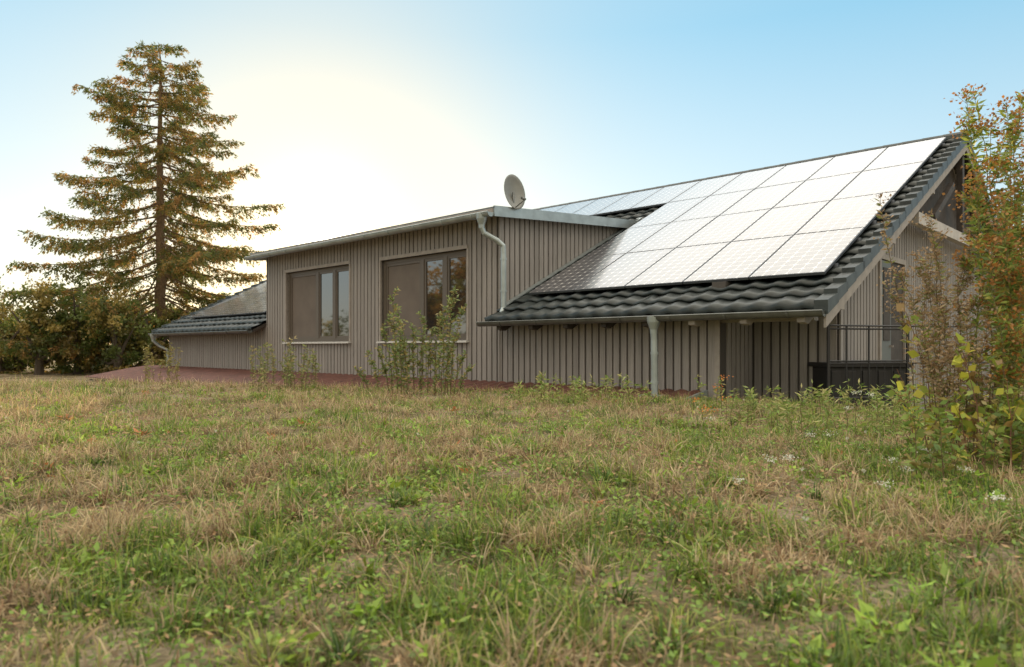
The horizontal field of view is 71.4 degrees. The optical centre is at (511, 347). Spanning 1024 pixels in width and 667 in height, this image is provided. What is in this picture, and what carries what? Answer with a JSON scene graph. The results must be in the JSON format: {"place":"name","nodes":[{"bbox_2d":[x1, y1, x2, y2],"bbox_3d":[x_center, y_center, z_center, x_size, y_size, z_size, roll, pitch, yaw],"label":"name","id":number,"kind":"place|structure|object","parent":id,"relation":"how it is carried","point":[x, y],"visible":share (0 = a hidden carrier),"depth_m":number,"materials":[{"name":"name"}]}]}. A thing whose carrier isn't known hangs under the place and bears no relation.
{"place":"outdoors","nodes":[
{"label":"outdoors","id":0,"kind":"place"},
{"bbox_2d":[0,355,1023,666],"bbox_3d":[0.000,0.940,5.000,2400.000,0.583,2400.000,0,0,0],"label":"ground","id":1,"kind":"structure","parent":0,"point":[164,655],"depth_m":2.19,"materials":[{"name":"green plant"}]},
{"bbox_2d":[0,303,17,337],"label":"hedge tree","id":2,"kind":"object","parent":1,"relation":"on","point":[6,323],"visible":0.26,"depth_m":33.05,"materials":[{"name":"green plant"}]},
{"bbox_2d":[3,319,34,371],"bbox_3d":[-24.438,-0.075,35.078,3.686,2.988,4.222,0,0,23],"label":"hedge tree","id":3,"kind":"object","parent":1,"relation":"on","point":[23,367],"visible":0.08,"depth_m":34.38,"materials":[{"name":"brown plant"}]},
{"bbox_2d":[0,302,48,372],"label":"hedge tree","id":4,"kind":"object","parent":1,"relation":"on","point":[4,366],"visible":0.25,"depth_m":33.00,"materials":[{"name":"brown plant"}]},
{"bbox_2d":[0,274,51,323],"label":"hedge tree","id":5,"kind":"object","parent":1,"relation":"on","point":[17,308],"visible":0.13,"depth_m":37.21,"materials":[{"name":"green plant"}]},
{"bbox_2d":[0,283,79,374],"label":"hedge tree","id":6,"kind":"object","parent":1,"relation":"on","point":[54,324],"visible":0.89,"depth_m":30.42,"materials":[{"name":"green plant"}]},
{"bbox_2d":[9,330,97,370],"bbox_3d":[-21.644,0.010,34.179,3.852,2.797,4.193,0,0,26],"label":"hedge tree","id":7,"kind":"object","parent":1,"relation":"on","point":[31,362],"visible":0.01,"depth_m":33.79,"materials":[{"name":"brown plant"}]},
{"bbox_2d":[25,269,129,373],"bbox_3d":[-19.484,-1.021,31.734,5.120,4.666,4.198,0,0,0],"label":"hedge tree","id":8,"kind":"object","parent":1,"relation":"on","point":[47,292],"visible":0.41,"depth_m":31.03,"materials":[{"name":"green plant"}]},
{"bbox_2d":[52,270,152,370],"bbox_3d":[-20.717,-1.266,35.752,4.796,5.315,6.492,0,0,0],"label":"hedge tree","id":9,"kind":"object","parent":1,"relation":"on","point":[97,284],"visible":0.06,"depth_m":34.23,"materials":[{"name":"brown plant"}]},
{"bbox_2d":[66,288,159,373],"bbox_3d":[-17.460,-0.489,30.931,4.210,3.885,4.004,0,0,0],"label":"hedge tree","id":10,"kind":"object","parent":1,"relation":"on","point":[110,327],"visible":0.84,"depth_m":30.61,"materials":[{"name":"green plant"}]},
{"bbox_2d":[0,40,286,373],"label":"spruce tree","id":11,"kind":"object","parent":1,"relation":"on","point":[175,264],"visible":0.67,"depth_m":33.97,"materials":[{"name":"green plant"}]},
{"bbox_2d":[120,308,190,363],"bbox_3d":[-16.689,-0.271,32.768,4.492,3.152,3.901,0,0,0],"label":"hedge tree","id":12,"kind":"object","parent":1,"relation":"on","point":[153,348],"visible":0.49,"depth_m":32.07,"materials":[{"name":"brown plant"}]},
{"bbox_2d":[143,343,182,382],"bbox_3d":[-6.710,0.361,13.743,0.725,0.908,1.643,0,0,-29],"label":"wild bush","id":13,"kind":"object","parent":1,"relation":"on","point":[146,351],"visible":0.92,"depth_m":13.80,"materials":[{"name":"green plant"}]},
{"bbox_2d":[150,296,206,329],"bbox_3d":[-17.488,-0.676,38.155,4.776,4.201,4.502,0,0,0],"label":"hedge tree","id":14,"kind":"object","parent":1,"relation":"on","point":[170,304],"visible":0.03,"depth_m":37.77,"materials":[{"name":"green plant"}]},
{"bbox_2d":[249,335,321,390],"bbox_3d":[-3.773,0.285,11.767,1.223,0.952,1.838,0,0,-16],"label":"wild bush","id":15,"kind":"object","parent":1,"relation":"on","point":[290,376],"visible":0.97,"depth_m":11.57,"materials":[{"name":"green plant"}]},
{"bbox_2d":[84,365,700,399],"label":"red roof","id":16,"kind":"structure","parent":1,"relation":"on","point":[196,373],"depth_m":15.68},
{"bbox_2d":[89,379,707,399],"bbox_3d":[-5.350,1.290,15.968,20.300,1.420,1.970,0,0,44],"label":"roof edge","id":17,"kind":"object","parent":1,"relation":"on","point":[699,393],"visible":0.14,"depth_m":9.58,"materials":[{"name":"metal"}]},
{"bbox_2d":[354,286,474,395],"bbox_3d":[-1.463,-0.087,10.473,1.856,1.653,1.196,0,0,0],"label":"green shrub","id":18,"kind":"object","parent":1,"relation":"on","point":[402,356],"visible":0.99,"depth_m":10.47,"materials":[{"name":"green plant"}]},
{"bbox_2d":[0,399,876,520],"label":"clover flowers","id":19,"kind":"object","parent":1,"relation":"on","point":[802,469],"visible":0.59,"depth_m":4.80,"materials":[{"name":"white plant"}]},
{"bbox_2d":[0,382,1023,666],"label":"weeds","id":20,"kind":"object","parent":1,"relation":"on","point":[864,612],"visible":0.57,"depth_m":2.50,"materials":[{"name":"green plant"}]},
{"bbox_2d":[169,167,1007,410],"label":"house wall","id":21,"kind":"structure","parent":1,"relation":"on","point":[759,357],"depth_m":12.48,"materials":[{"name":"paint"}]},
{"bbox_2d":[282,260,350,343],"bbox_3d":[-4.542,-0.993,16.614,2.890,1.815,0.220,0,0,44],"label":"window","id":22,"kind":"structure","parent":21,"relation":"attached to","point":[319,306],"depth_m":16.65,"materials":[{"name":"brown"}]},
{"bbox_2d":[376,244,468,342],"bbox_3d":[-1.752,-0.978,13.932,2.770,1.785,0.220,0,0,44],"label":"window","id":23,"kind":"structure","parent":21,"relation":"attached to","point":[426,283],"depth_m":13.94,"materials":[{"name":"brown"}]},
{"bbox_2d":[250,205,641,305],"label":"dormer roof","id":24,"kind":"structure","parent":21,"relation":"on","point":[524,213],"depth_m":13.55,"materials":[{"name":"grey metal"}]},
{"bbox_2d":[504,174,525,208],"bbox_3d":[0.053,-2.688,12.396,0.385,0.656,0.385,0,0,0],"label":"satellite dish","id":25,"kind":"object","parent":24,"relation":"on","point":[514,190],"visible":1,"depth_m":12.45,"materials":[{"name":"metal"}]},
{"bbox_2d":[148,211,825,394],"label":"gutters and downpipes","id":26,"kind":"object","parent":21,"relation":"attached to","point":[653,321],"visible":0.96,"depth_m":11.48,"materials":[{"name":"metal"}]},
{"bbox_2d":[153,138,953,332],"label":"roof tiles","id":27,"kind":"object","parent":21,"relation":"on","point":[787,293],"visible":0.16,"depth_m":10.40,"materials":[{"name":"black tile"}]},
{"bbox_2d":[188,137,945,317],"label":"solar panels","id":28,"kind":"object","parent":21,"relation":"on","point":[816,217],"visible":0.74,"depth_m":12.21,"materials":[{"name":"glass"}]},
{"bbox_2d":[151,132,997,333],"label":"verge and ridge tiles","id":29,"kind":"object","parent":21,"relation":"on","point":[835,291],"visible":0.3,"depth_m":10.74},
{"bbox_2d":[156,144,1023,337],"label":"roof deck and bargeboards","id":30,"kind":"structure","parent":21,"relation":"on","point":[833,312],"depth_m":10.02,"materials":[{"name":"grey wood"}]},
{"bbox_2d":[878,254,906,359],"bbox_3d":[5.905,-0.200,11.018,0.090,2.400,1.330,0,0,44],"label":"gable door","id":31,"kind":"structure","parent":21,"relation":"attached to","point":[891,345],"depth_m":10.86,"materials":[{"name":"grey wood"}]},
{"bbox_2d":[910,156,994,256],"bbox_3d":[8.306,-2.788,13.335,0.280,1.717,6.000,0,0,44],"label":"gable truss","id":32,"kind":"object","parent":21,"relation":"attached to","point":[947,216],"visible":0.49,"depth_m":13.15,"materials":[{"name":"brown wood"}]},
{"bbox_2d":[689,375,733,422],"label":"orange wildflowers","id":33,"kind":"object","parent":1,"relation":"on","point":[715,392],"visible":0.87,"depth_m":7.00,"materials":[{"name":"brown"}]},
{"bbox_2d":[507,371,938,436],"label":"meadow weeds","id":34,"kind":"object","parent":1,"relation":"on","point":[783,412],"visible":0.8,"depth_m":6.60,"materials":[{"name":"green plant"}]},
{"bbox_2d":[706,390,1011,509],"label":"white wildflowers","id":35,"kind":"object","parent":1,"relation":"on","point":[909,469],"visible":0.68,"depth_m":3.90,"materials":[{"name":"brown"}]},
{"bbox_2d":[808,362,912,410],"bbox_3d":[4.590,0.600,9.450,1.100,0.800,0.680,0,0,0],"label":"storage box","id":36,"kind":"object","parent":1,"relation":"on","point":[837,376],"visible":0.41,"depth_m":9.13,"materials":[{"name":"black metal"}]},
{"bbox_2d":[827,324,984,404],"bbox_3d":[5.197,0.485,9.018,2.883,1.530,0.103,0,0,-15],"label":"metal railing","id":37,"kind":"object","parent":1,"relation":"on","point":[892,362],"visible":0.64,"depth_m":8.80,"materials":[{"name":"black metal"}]},
{"bbox_2d":[873,192,1012,462],"bbox_3d":[2.789,-0.164,4.466,0.608,1.808,1.082,0,0,0],"label":"withered goldenrod","id":38,"kind":"object","parent":1,"relation":"on","point":[937,379],"visible":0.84,"depth_m":4.50,"materials":[{"name":"brown"}]},
{"bbox_2d":[886,303,1023,469],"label":"climbing vine","id":39,"kind":"object","parent":1,"relation":"on","point":[969,423],"visible":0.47,"depth_m":4.09,"materials":[{"name":"green plant"}]},
{"bbox_2d":[893,383,1023,481],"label":"nettle patch","id":40,"kind":"object","parent":1,"relation":"on","point":[989,431],"visible":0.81,"depth_m":3.73,"materials":[{"name":"green plant"}]},
{"bbox_2d":[942,83,1023,470],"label":"tree","id":41,"kind":"object","parent":1,"relation":"on","point":[1008,288],"visible":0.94,"depth_m":4.19,"materials":[{"name":"green plant"}]},
{"bbox_2d":[0,0,1023,344],"label":"sky","id":42,"kind":"structure","parent":0,"point":[354,116],"materials":[{"name":"blue"}]}
]}

